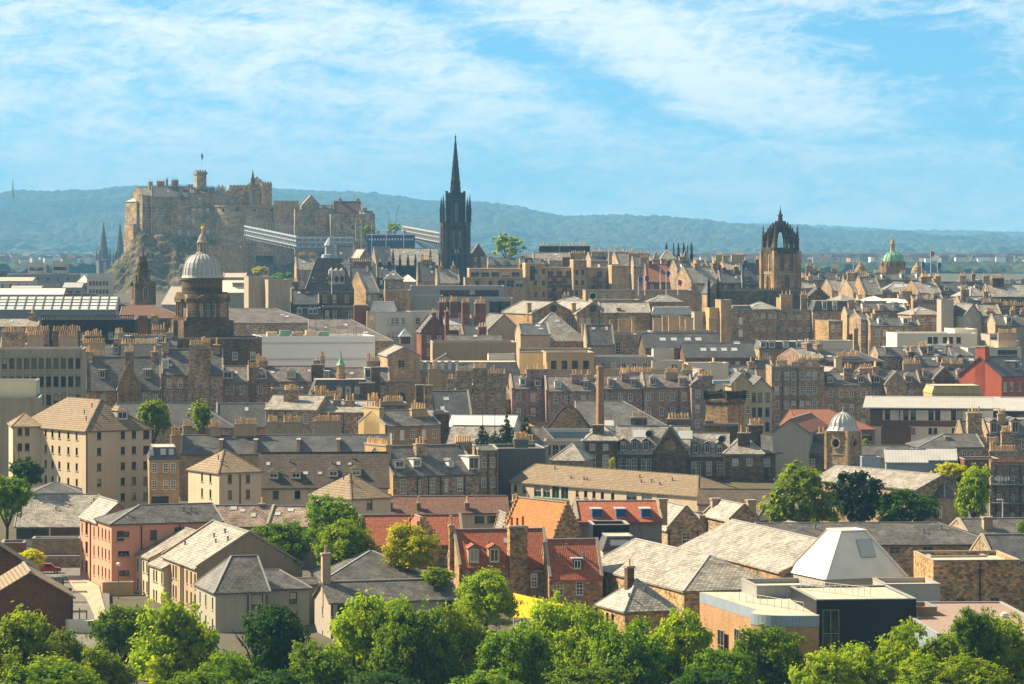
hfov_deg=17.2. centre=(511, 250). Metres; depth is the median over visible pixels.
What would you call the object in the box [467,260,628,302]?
building
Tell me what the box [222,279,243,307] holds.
building
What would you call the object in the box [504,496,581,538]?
house
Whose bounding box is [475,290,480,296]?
window
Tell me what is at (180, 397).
window
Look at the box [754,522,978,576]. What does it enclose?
range
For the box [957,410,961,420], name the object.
window
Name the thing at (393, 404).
tenement
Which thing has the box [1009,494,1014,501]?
window
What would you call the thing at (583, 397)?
window
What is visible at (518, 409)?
window
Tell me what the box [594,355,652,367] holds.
building
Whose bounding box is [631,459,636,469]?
window
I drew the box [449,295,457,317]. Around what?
chimney stack
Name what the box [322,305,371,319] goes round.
building
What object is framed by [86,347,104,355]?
chimney stack
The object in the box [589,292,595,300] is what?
satellite dish
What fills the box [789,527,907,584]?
building
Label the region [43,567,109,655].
road
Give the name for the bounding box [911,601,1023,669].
building
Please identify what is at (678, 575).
hall
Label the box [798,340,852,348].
building
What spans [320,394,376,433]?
tenement
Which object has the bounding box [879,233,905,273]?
domed building
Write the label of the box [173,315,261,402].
college building
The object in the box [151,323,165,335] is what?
chimney stack
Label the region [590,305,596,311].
round window
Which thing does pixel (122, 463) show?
window
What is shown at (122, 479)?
window
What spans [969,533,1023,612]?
house
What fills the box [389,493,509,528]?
house
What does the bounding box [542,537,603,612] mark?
house
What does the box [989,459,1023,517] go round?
flats
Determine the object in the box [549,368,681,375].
building
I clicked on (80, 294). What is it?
building
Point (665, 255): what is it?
tenement
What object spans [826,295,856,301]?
tenement
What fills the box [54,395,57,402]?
window
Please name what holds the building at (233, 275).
on the ground
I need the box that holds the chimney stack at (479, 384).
[472,363,487,413]
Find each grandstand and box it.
[244,216,322,263]
[296,236,354,254]
[367,230,414,256]
[401,215,439,258]
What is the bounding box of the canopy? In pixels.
[513,593,561,625]
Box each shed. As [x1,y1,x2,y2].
[883,448,928,472]
[916,447,957,480]
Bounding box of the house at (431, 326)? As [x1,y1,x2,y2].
[416,298,472,359]
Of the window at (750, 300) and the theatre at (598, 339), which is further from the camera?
the window at (750, 300)
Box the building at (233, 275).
[223,272,246,278]
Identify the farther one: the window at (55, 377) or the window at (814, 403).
the window at (814, 403)
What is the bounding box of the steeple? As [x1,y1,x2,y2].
[130,248,155,304]
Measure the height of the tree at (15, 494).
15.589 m
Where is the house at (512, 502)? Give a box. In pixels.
[510,493,528,506]
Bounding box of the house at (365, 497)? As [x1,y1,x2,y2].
[307,473,393,513]
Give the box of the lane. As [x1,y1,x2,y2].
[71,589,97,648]
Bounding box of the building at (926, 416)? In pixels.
[863,396,1000,444]
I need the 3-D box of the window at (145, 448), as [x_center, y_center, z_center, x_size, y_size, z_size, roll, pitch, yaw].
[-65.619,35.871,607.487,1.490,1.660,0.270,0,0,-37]
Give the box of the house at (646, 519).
[571,498,667,543]
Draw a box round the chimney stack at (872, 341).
[869,336,876,355]
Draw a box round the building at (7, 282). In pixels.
[0,277,38,287]
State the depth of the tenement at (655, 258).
1310.65 m
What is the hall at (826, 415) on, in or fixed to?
on the ground
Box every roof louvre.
[645,429,653,436]
[718,435,726,442]
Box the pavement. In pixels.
[67,575,104,644]
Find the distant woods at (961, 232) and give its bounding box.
[731,223,1023,238]
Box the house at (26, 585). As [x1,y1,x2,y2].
[0,561,75,636]
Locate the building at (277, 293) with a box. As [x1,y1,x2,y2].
[264,279,289,311]
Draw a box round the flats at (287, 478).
[259,451,389,504]
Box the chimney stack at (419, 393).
[415,384,424,407]
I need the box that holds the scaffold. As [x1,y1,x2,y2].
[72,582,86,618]
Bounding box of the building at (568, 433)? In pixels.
[545,428,592,449]
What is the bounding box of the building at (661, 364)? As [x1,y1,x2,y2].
[651,360,683,368]
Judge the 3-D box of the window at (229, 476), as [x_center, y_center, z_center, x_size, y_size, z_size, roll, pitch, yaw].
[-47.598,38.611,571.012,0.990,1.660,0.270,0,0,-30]
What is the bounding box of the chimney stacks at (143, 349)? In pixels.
[120,337,156,355]
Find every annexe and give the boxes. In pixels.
[31,536,79,554]
[881,425,910,444]
[916,601,937,615]
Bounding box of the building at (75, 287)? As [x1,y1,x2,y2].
[62,282,85,292]
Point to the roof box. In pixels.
(19, 388)
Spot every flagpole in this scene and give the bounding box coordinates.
[638,276,642,295]
[644,276,648,294]
[930,251,933,272]
[937,262,940,275]
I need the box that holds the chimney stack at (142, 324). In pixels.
[138,315,147,335]
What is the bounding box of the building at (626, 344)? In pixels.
[614,333,637,354]
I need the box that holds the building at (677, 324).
[647,316,717,333]
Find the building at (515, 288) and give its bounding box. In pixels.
[463,277,525,304]
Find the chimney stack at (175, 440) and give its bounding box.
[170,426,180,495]
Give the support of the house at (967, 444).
on the ground
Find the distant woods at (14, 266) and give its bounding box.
[0,259,1023,272]
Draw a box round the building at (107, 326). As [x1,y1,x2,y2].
[40,315,136,346]
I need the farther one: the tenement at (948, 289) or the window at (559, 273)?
the window at (559, 273)
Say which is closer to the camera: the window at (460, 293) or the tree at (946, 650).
the tree at (946, 650)
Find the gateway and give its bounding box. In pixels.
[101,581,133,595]
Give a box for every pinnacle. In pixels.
[677,242,679,259]
[690,242,692,259]
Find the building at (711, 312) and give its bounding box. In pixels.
[705,307,718,336]
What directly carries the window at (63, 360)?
in the office block at (60, 372)
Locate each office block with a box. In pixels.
[0,347,85,408]
[0,393,42,478]
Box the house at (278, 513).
[266,504,320,568]
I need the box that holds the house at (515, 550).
[447,515,546,608]
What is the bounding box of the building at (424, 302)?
[411,295,442,310]
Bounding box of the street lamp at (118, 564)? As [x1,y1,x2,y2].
[116,562,120,598]
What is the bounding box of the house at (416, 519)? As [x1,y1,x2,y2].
[401,513,439,568]
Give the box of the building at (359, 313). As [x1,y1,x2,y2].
[353,305,367,324]
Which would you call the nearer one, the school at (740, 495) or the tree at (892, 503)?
the tree at (892, 503)
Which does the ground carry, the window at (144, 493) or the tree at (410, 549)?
the tree at (410, 549)
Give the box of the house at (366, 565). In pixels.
[308,550,425,582]
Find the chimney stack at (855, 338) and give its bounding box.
[853,324,858,350]
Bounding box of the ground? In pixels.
[0,270,1023,683]
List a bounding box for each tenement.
[0,309,41,340]
[0,328,29,346]
[80,334,120,355]
[86,344,160,405]
[114,328,177,400]
[161,336,222,411]
[223,360,259,402]
[255,354,320,403]
[264,384,329,433]
[271,387,302,397]
[294,252,315,288]
[313,386,343,399]
[320,351,389,400]
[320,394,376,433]
[335,239,357,260]
[347,257,373,273]
[348,266,367,282]
[351,249,375,280]
[352,272,379,304]
[358,399,440,445]
[364,435,479,495]
[368,392,406,409]
[372,246,392,264]
[375,258,395,300]
[383,271,403,289]
[403,274,416,289]
[416,256,435,284]
[435,261,459,284]
[454,372,510,414]
[471,244,485,267]
[472,444,498,494]
[479,256,492,267]
[487,252,526,267]
[489,432,544,509]
[507,361,549,432]
[518,252,570,267]
[532,250,585,266]
[539,241,589,256]
[544,369,595,421]
[556,292,587,302]
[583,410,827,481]
[586,248,607,266]
[598,264,620,266]
[604,366,651,410]
[608,247,632,289]
[628,249,649,289]
[641,363,692,424]
[643,257,670,289]
[645,295,683,306]
[651,251,659,263]
[659,249,675,263]
[669,253,707,289]
[674,258,719,310]
[682,250,689,259]
[688,368,716,431]
[692,367,709,376]
[706,252,722,265]
[709,357,756,378]
[717,264,742,288]
[718,252,745,269]
[724,371,752,431]
[732,305,751,341]
[739,257,758,288]
[749,375,772,433]
[750,290,807,345]
[754,340,801,363]
[754,356,772,381]
[766,354,823,433]
[778,338,824,363]
[779,309,810,340]
[802,272,815,292]
[805,261,846,287]
[808,300,849,339]
[815,320,842,339]
[820,349,883,370]
[821,276,841,297]
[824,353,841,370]
[824,363,872,425]
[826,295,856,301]
[838,272,868,297]
[841,270,854,285]
[841,302,855,339]
[849,307,870,353]
[851,270,935,287]
[854,274,882,297]
[854,290,906,304]
[855,295,909,317]
[860,296,887,302]
[866,309,919,354]
[870,341,927,369]
[871,357,921,395]
[881,271,940,297]
[897,307,936,331]
[900,344,989,369]
[901,286,942,311]
[905,273,941,293]
[918,359,964,395]
[923,338,952,354]
[935,303,982,345]
[938,270,989,298]
[947,347,972,354]
[950,286,982,298]
[954,284,990,304]
[954,407,984,440]
[957,275,1023,283]
[975,304,1001,332]
[982,274,1023,304]
[982,297,1023,313]
[982,409,1023,458]
[986,306,1023,360]
[990,328,1019,347]
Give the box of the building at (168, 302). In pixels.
[161,286,181,311]
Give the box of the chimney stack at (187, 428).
[182,419,191,433]
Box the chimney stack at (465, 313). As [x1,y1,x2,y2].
[461,298,469,324]
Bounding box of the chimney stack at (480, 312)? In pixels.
[474,296,485,324]
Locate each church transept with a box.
[701,278,719,310]
[804,287,829,308]
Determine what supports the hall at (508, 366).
on the ground
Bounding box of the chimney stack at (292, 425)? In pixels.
[283,416,302,433]
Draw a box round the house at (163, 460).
[147,444,179,503]
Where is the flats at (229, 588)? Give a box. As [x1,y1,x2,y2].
[193,555,312,632]
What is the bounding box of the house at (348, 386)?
[308,378,367,399]
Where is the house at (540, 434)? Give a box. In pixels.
[531,426,553,445]
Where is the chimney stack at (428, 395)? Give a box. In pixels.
[424,385,432,409]
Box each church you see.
[377,344,421,408]
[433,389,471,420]
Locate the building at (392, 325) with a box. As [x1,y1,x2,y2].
[375,311,449,351]
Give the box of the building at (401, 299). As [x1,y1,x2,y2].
[384,290,410,310]
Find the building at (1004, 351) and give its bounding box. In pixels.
[960,347,1020,358]
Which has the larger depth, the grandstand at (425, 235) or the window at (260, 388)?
the grandstand at (425, 235)
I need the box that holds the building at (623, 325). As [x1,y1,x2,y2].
[609,318,653,354]
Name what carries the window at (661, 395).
in the tenement at (666, 393)
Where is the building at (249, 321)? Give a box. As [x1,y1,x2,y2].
[229,308,308,334]
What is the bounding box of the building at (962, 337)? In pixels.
[886,328,976,348]
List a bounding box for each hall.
[0,295,120,318]
[13,494,126,545]
[116,403,234,443]
[216,402,266,433]
[420,360,519,389]
[446,425,509,444]
[449,414,521,442]
[526,406,591,429]
[573,401,665,432]
[601,538,763,629]
[637,332,719,359]
[677,341,756,364]
[678,519,816,577]
[771,412,828,479]
[779,408,875,444]
[816,465,960,524]
[862,445,910,468]
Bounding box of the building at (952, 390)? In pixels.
[923,384,982,396]
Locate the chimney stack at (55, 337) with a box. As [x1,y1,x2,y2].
[52,325,80,346]
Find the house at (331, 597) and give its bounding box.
[312,546,460,638]
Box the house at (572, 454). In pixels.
[550,443,595,466]
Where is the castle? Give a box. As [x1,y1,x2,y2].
[124,170,374,276]
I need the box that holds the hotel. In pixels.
[305,237,353,309]
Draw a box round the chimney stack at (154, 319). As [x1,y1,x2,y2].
[151,310,158,328]
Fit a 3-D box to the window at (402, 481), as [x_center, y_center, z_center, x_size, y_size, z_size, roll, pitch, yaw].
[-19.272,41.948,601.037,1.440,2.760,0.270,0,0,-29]
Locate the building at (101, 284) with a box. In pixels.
[87,274,113,295]
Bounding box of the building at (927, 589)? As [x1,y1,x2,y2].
[872,577,940,601]
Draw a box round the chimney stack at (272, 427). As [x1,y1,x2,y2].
[267,415,277,433]
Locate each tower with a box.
[171,225,233,336]
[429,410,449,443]
[439,133,471,284]
[691,311,704,329]
[759,206,801,289]
[824,407,861,468]
[937,299,953,331]
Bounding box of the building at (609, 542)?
[599,532,632,556]
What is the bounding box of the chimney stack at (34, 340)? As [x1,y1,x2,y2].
[26,330,43,346]
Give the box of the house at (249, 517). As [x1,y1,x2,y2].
[215,498,276,534]
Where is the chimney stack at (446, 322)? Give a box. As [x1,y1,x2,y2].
[444,307,449,339]
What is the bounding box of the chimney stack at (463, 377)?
[455,366,472,408]
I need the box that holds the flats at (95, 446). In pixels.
[31,397,153,507]
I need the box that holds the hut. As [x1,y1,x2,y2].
[858,455,879,467]
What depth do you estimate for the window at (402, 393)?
815.31 m
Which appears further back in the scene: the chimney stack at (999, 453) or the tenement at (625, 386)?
the tenement at (625, 386)
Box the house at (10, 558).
[0,541,42,575]
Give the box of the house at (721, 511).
[702,499,760,531]
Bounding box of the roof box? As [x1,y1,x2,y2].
[0,378,39,397]
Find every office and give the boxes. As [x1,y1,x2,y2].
[0,270,7,276]
[0,288,66,295]
[8,274,80,287]
[11,285,43,287]
[28,263,45,273]
[52,262,68,273]
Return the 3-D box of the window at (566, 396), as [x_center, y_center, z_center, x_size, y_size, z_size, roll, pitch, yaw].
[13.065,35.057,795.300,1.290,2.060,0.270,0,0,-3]
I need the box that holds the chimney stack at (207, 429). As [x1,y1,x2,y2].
[205,422,215,433]
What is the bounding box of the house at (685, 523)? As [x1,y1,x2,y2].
[662,498,721,546]
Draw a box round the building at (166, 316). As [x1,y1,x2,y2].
[118,304,175,335]
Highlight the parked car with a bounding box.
[40,563,61,573]
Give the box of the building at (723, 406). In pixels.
[703,380,745,431]
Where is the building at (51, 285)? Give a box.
[40,284,59,287]
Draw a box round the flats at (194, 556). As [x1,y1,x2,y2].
[161,519,304,614]
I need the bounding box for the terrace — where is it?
[180,417,391,500]
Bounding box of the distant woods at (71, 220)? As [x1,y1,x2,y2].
[0,184,1023,252]
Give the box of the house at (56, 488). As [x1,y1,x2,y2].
[30,482,82,493]
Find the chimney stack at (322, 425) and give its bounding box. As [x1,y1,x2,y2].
[313,412,341,433]
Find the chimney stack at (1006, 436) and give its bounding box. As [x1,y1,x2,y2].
[1000,425,1011,449]
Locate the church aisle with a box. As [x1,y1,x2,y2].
[719,288,799,308]
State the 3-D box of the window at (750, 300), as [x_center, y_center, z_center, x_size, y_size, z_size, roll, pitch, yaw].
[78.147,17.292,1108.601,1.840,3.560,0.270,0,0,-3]
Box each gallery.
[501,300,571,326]
[558,300,603,334]
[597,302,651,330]
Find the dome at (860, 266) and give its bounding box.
[854,257,866,273]
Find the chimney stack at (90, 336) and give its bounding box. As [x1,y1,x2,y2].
[84,329,102,342]
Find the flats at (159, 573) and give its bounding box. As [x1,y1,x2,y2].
[147,556,170,603]
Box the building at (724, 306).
[715,299,731,341]
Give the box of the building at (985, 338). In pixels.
[980,333,997,345]
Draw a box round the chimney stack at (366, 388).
[359,382,374,398]
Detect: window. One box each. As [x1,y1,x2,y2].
[2,358,6,369]
[9,358,13,369]
[17,358,21,369]
[17,428,21,436]
[17,443,22,451]
[17,528,48,539]
[24,358,28,369]
[24,443,29,451]
[31,358,36,369]
[39,358,43,369]
[39,377,43,387]
[46,358,50,368]
[46,377,50,387]
[46,395,50,405]
[51,528,79,535]
[53,376,58,387]
[54,358,57,368]
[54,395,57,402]
[61,358,65,368]
[61,376,65,387]
[68,358,72,368]
[68,376,72,387]
[75,376,80,387]
[76,358,79,368]
[85,541,87,555]
[96,432,101,440]
[96,463,101,471]
[97,448,101,455]
[97,479,101,486]
[101,394,105,400]
[108,332,112,339]
[116,531,124,541]
[117,531,129,537]
[117,551,129,557]
[117,570,129,576]
[120,431,125,439]
[120,462,125,470]
[120,478,125,485]
[120,493,125,501]
[121,447,125,454]
[131,431,136,439]
[131,446,136,454]
[131,462,136,469]
[131,477,136,485]
[131,493,136,500]
[143,286,148,298]
[143,394,146,402]
[143,430,149,439]
[143,446,148,454]
[143,461,146,470]
[143,477,146,485]
[143,492,146,501]
[149,530,157,540]
[151,463,157,473]
[151,480,157,490]
[151,496,168,503]
[162,463,168,473]
[162,480,168,490]
[166,379,171,388]
[170,463,176,473]
[170,480,176,490]
[178,379,182,388]
[178,395,182,402]
[199,304,203,316]
[206,304,209,316]
[212,379,216,388]
[212,395,216,404]
[213,304,216,316]
[225,386,229,394]
[227,475,232,484]
[227,490,232,499]
[229,386,234,394]
[232,352,237,360]
[239,386,244,394]
[245,474,250,483]
[245,490,250,499]
[250,352,255,360]
[252,594,262,609]
[258,386,262,394]
[272,491,278,499]
[288,592,297,604]
[294,491,300,499]
[303,414,308,424]
[323,295,326,302]
[325,310,328,318]
[333,310,336,318]
[337,604,345,616]
[345,295,348,302]
[348,310,352,319]
[366,500,372,510]
[396,391,407,408]
[398,360,404,367]
[400,430,404,439]
[400,479,406,494]
[410,430,415,439]
[415,317,420,325]
[416,480,421,493]
[421,429,426,439]
[429,478,434,493]
[433,429,437,438]
[440,290,445,296]
[444,479,448,492]
[444,601,451,613]
[446,290,451,296]
[451,229,455,248]
[452,290,456,296]
[454,201,458,222]
[457,290,463,296]
[457,477,463,492]
[458,229,461,248]
[458,302,460,312]
[464,290,469,296]
[469,290,474,296]
[471,272,478,276]
[474,516,484,523]
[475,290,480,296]
[481,272,488,276]
[481,290,486,296]
[481,458,486,468]
[481,478,485,487]
[486,290,492,296]
[487,516,496,523]
[489,302,498,312]
[490,477,495,487]
[491,272,498,276]
[491,458,494,467]
[492,290,498,296]
[497,280,504,285]
[498,302,509,312]
[502,272,509,276]
[507,280,513,286]
[512,272,519,276]
[516,280,522,286]
[516,393,521,401]
[517,408,521,416]
[530,266,534,280]
[530,393,535,401]
[530,408,535,416]
[530,573,538,588]
[533,485,540,497]
[542,485,549,498]
[548,271,552,277]
[550,305,556,311]
[551,361,556,368]
[551,486,558,499]
[552,445,558,456]
[554,395,557,403]
[556,582,564,596]
[557,271,561,277]
[557,281,561,287]
[557,291,561,297]
[560,487,567,499]
[562,361,566,368]
[565,395,568,403]
[566,271,570,277]
[566,318,570,325]
[572,361,577,368]
[575,581,583,596]
[579,318,583,326]
[581,395,585,400]
[583,361,588,368]
[586,318,590,323]
[589,271,594,277]
[589,281,594,287]
[589,444,595,450]
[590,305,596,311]
[593,455,595,466]
[595,318,599,324]
[597,271,602,277]
[597,281,602,287]
[602,444,608,450]
[603,455,608,467]
[605,578,608,594]
[611,362,615,367]
[615,342,620,354]
[618,393,621,400]
[619,459,623,468]
[624,459,628,469]
[627,492,636,499]
[628,393,632,401]
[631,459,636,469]
[641,459,646,470]
[642,493,651,499]
[646,393,650,401]
[646,407,650,415]
[647,459,650,470]
[657,494,666,498]
[659,393,663,401]
[659,407,663,416]
[670,393,675,401]
[670,407,674,416]
[681,393,686,401]
[682,407,686,416]
[682,532,690,543]
[691,461,696,474]
[695,461,701,475]
[696,390,699,397]
[696,405,699,412]
[696,420,699,427]
[706,461,711,475]
[711,292,715,305]
[716,461,722,475]
[717,629,723,651]
[719,461,723,475]
[732,459,737,465]
[734,628,739,644]
[738,298,742,304]
[739,317,742,324]
[745,405,750,414]
[746,390,750,399]
[747,459,751,465]
[748,298,752,304]
[752,393,755,402]
[752,407,755,416]
[757,393,762,402]
[758,407,761,416]
[764,254,766,270]
[764,459,770,466]
[765,393,769,402]
[765,407,769,416]
[765,422,769,431]
[766,274,769,287]
[769,254,771,270]
[770,298,773,305]
[774,372,779,380]
[774,401,779,409]
[775,386,778,394]
[775,415,778,423]
[780,254,784,270]
[784,274,789,287]
[784,372,789,380]
[784,401,788,409]
[785,386,788,394]
[789,254,793,270]
[791,372,795,380]
[792,386,795,394]
[792,401,795,408]
[799,372,804,380]
[800,386,803,394]
[800,401,803,408]
[806,372,810,380]
[806,386,809,394]
[806,401,809,408]
[810,459,814,466]
[812,372,816,380]
[812,386,816,394]
[812,401,816,408]
[823,610,840,658]
[828,389,832,397]
[831,437,841,448]
[839,389,843,397]
[839,404,843,412]
[849,389,853,397]
[849,404,853,411]
[850,437,857,448]
[861,389,865,397]
[863,433,872,441]
[872,632,874,651]
[883,360,886,367]
[885,410,889,419]
[889,547,900,554]
[903,410,908,420]
[910,410,915,420]
[922,547,932,550]
[928,410,933,420]
[933,337,937,343]
[935,410,940,420]
[950,410,956,420]
[955,598,964,600]
[956,337,960,343]
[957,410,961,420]
[962,450,966,455]
[990,597,998,600]
[997,494,1001,501]
[998,350,1003,354]
[1003,382,1006,392]
[1004,350,1009,354]
[1009,476,1014,483]
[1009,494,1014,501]
[1010,350,1016,354]
[1010,382,1012,391]
[1017,382,1021,391]
[1021,440,1023,449]
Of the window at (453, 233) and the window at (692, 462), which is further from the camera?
the window at (453, 233)
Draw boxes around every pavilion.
[370,301,396,311]
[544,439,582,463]
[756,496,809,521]
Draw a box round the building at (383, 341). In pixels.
[308,319,393,359]
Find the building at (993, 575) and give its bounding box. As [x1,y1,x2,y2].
[913,550,1019,609]
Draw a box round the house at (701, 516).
[693,511,706,532]
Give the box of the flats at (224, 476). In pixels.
[186,449,263,503]
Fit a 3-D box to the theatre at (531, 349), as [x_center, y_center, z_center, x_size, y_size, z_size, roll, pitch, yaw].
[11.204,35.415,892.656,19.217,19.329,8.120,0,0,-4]
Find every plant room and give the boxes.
[487,353,514,359]
[741,578,816,597]
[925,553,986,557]
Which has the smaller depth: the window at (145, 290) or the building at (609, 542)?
the building at (609, 542)
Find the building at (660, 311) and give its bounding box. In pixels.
[651,306,691,329]
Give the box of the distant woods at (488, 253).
[0,248,929,258]
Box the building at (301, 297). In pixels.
[290,277,328,313]
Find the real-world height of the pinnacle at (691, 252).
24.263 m
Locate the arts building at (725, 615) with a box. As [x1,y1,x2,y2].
[700,592,819,666]
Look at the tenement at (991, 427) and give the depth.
690.54 m
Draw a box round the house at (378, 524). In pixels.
[358,513,462,562]
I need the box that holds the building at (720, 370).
[684,362,728,390]
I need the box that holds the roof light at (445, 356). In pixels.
[435,353,455,359]
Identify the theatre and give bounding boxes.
[430,340,516,360]
[446,335,501,339]
[515,323,550,361]
[517,348,591,366]
[538,312,591,347]
[583,324,614,354]
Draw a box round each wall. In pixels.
[41,555,79,566]
[520,432,548,463]
[704,415,738,442]
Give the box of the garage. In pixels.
[1,539,26,552]
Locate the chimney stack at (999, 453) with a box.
[988,441,1017,458]
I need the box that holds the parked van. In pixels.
[66,619,94,632]
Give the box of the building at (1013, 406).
[993,397,1023,416]
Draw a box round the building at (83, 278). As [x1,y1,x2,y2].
[77,275,86,292]
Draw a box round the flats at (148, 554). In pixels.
[134,527,195,596]
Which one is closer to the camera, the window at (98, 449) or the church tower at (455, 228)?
the window at (98, 449)
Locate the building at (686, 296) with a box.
[583,289,692,310]
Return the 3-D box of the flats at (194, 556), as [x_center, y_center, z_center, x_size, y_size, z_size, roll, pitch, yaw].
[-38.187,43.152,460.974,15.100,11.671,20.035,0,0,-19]
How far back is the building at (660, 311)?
985.52 m
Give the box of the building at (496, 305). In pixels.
[443,298,512,324]
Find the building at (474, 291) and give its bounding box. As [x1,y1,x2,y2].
[410,285,504,297]
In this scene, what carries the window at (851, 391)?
in the tenement at (848, 389)
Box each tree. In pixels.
[0,474,33,539]
[0,601,64,683]
[1,658,99,683]
[7,440,45,488]
[16,651,107,683]
[19,548,46,568]
[46,626,100,664]
[71,643,141,683]
[84,602,154,661]
[125,588,224,683]
[135,379,171,443]
[156,668,239,683]
[186,378,213,433]
[188,647,259,683]
[233,601,314,678]
[241,666,317,683]
[251,258,269,275]
[251,516,312,565]
[270,271,293,278]
[287,638,358,683]
[303,487,366,545]
[310,516,380,565]
[321,588,392,676]
[344,669,423,683]
[354,218,376,243]
[363,595,461,683]
[379,518,441,569]
[383,593,416,611]
[387,209,401,233]
[420,550,455,586]
[424,597,491,679]
[445,665,526,683]
[452,565,527,632]
[470,619,555,683]
[473,403,492,444]
[486,431,504,444]
[491,231,526,257]
[496,400,514,443]
[515,586,578,681]
[519,416,534,443]
[541,662,636,683]
[549,600,619,679]
[566,600,588,625]
[585,615,674,683]
[609,455,615,468]
[646,603,717,683]
[665,666,743,683]
[680,645,758,683]
[731,620,808,683]
[758,459,850,521]
[784,642,862,683]
[828,467,886,521]
[838,640,894,683]
[862,438,869,444]
[865,616,945,683]
[870,486,940,521]
[887,647,968,683]
[917,629,961,667]
[929,459,967,480]
[936,652,1018,683]
[948,605,999,659]
[954,463,993,517]
[955,608,1023,683]
[1016,512,1023,532]
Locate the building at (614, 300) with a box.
[588,299,639,302]
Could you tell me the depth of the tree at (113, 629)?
403.19 m
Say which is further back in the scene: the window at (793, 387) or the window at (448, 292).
the window at (448, 292)
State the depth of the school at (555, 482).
595.72 m
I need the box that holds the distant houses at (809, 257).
[0,238,1023,263]
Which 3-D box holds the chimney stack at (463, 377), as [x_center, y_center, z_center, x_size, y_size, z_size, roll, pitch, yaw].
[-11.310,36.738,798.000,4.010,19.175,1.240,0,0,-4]
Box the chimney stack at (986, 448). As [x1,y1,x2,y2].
[978,434,999,455]
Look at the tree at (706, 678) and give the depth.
355.80 m
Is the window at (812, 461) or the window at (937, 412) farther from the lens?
the window at (937, 412)
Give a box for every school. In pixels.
[509,463,735,510]
[697,488,771,510]
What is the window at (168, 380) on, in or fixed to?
in the tenement at (200, 363)
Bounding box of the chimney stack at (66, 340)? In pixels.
[58,331,78,346]
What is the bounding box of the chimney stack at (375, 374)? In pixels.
[370,367,380,400]
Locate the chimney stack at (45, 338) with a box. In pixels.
[25,325,49,346]
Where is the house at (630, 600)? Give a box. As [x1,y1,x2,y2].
[594,558,679,637]
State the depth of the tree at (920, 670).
361.08 m
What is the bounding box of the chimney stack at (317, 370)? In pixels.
[311,364,323,385]
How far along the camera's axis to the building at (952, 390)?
790.60 m
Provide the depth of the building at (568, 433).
714.72 m
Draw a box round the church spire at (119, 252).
[112,224,123,264]
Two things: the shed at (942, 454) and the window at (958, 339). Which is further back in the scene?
the window at (958, 339)
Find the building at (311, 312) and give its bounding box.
[296,306,323,318]
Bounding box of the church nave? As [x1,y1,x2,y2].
[390,248,438,279]
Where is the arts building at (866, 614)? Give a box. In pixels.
[790,579,916,658]
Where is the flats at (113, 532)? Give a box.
[78,496,224,591]
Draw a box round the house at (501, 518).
[493,509,507,527]
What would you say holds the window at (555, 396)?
in the tenement at (561, 392)
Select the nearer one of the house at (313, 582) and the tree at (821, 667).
the tree at (821, 667)
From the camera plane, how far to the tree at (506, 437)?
667.69 m
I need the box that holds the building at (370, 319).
[366,311,376,329]
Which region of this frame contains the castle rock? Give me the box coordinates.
[103,232,293,293]
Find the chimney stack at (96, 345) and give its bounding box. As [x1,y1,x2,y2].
[82,338,105,354]
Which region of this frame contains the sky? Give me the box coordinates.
[0,0,1023,231]
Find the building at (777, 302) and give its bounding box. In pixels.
[776,297,792,308]
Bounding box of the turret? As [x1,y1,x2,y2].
[398,328,411,343]
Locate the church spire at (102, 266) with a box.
[96,222,110,273]
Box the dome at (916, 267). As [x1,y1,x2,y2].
[911,258,923,273]
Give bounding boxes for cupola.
[336,351,345,378]
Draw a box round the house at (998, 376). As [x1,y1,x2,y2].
[957,346,1023,396]
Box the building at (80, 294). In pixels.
[63,293,96,295]
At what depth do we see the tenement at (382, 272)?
1332.42 m
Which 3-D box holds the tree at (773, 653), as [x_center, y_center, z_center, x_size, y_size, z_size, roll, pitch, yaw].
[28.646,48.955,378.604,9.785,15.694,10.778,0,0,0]
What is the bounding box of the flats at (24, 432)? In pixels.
[7,413,41,487]
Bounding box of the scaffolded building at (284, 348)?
[252,321,374,366]
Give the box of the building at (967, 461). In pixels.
[957,456,998,484]
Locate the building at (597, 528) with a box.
[588,520,629,539]
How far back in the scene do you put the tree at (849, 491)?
542.63 m
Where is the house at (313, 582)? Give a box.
[295,577,318,619]
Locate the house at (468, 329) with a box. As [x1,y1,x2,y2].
[458,324,487,334]
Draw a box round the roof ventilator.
[1000,612,1009,617]
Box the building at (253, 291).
[244,276,268,307]
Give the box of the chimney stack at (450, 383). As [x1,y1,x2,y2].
[447,374,454,389]
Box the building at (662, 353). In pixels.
[651,348,673,359]
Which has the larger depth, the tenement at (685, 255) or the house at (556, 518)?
the tenement at (685, 255)
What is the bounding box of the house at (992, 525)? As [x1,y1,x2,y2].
[949,516,1022,534]
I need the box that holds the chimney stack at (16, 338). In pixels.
[1,325,24,346]
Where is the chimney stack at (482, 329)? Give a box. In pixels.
[477,322,486,334]
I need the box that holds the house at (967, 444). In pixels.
[905,433,984,478]
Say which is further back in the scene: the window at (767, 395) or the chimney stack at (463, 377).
the window at (767, 395)
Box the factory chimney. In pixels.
[596,366,603,423]
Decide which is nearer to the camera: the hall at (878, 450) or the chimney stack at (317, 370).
the hall at (878, 450)
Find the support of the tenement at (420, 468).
on the ground
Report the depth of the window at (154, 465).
590.27 m
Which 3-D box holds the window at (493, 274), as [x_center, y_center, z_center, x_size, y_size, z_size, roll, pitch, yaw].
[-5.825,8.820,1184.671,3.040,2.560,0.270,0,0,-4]
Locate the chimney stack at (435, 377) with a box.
[428,361,442,389]
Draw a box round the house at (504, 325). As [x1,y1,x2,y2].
[486,313,516,340]
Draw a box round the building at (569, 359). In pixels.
[519,350,593,373]
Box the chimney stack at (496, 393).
[487,365,506,414]
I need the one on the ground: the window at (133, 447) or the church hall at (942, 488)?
the church hall at (942, 488)
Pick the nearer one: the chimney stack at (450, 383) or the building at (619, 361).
the chimney stack at (450, 383)

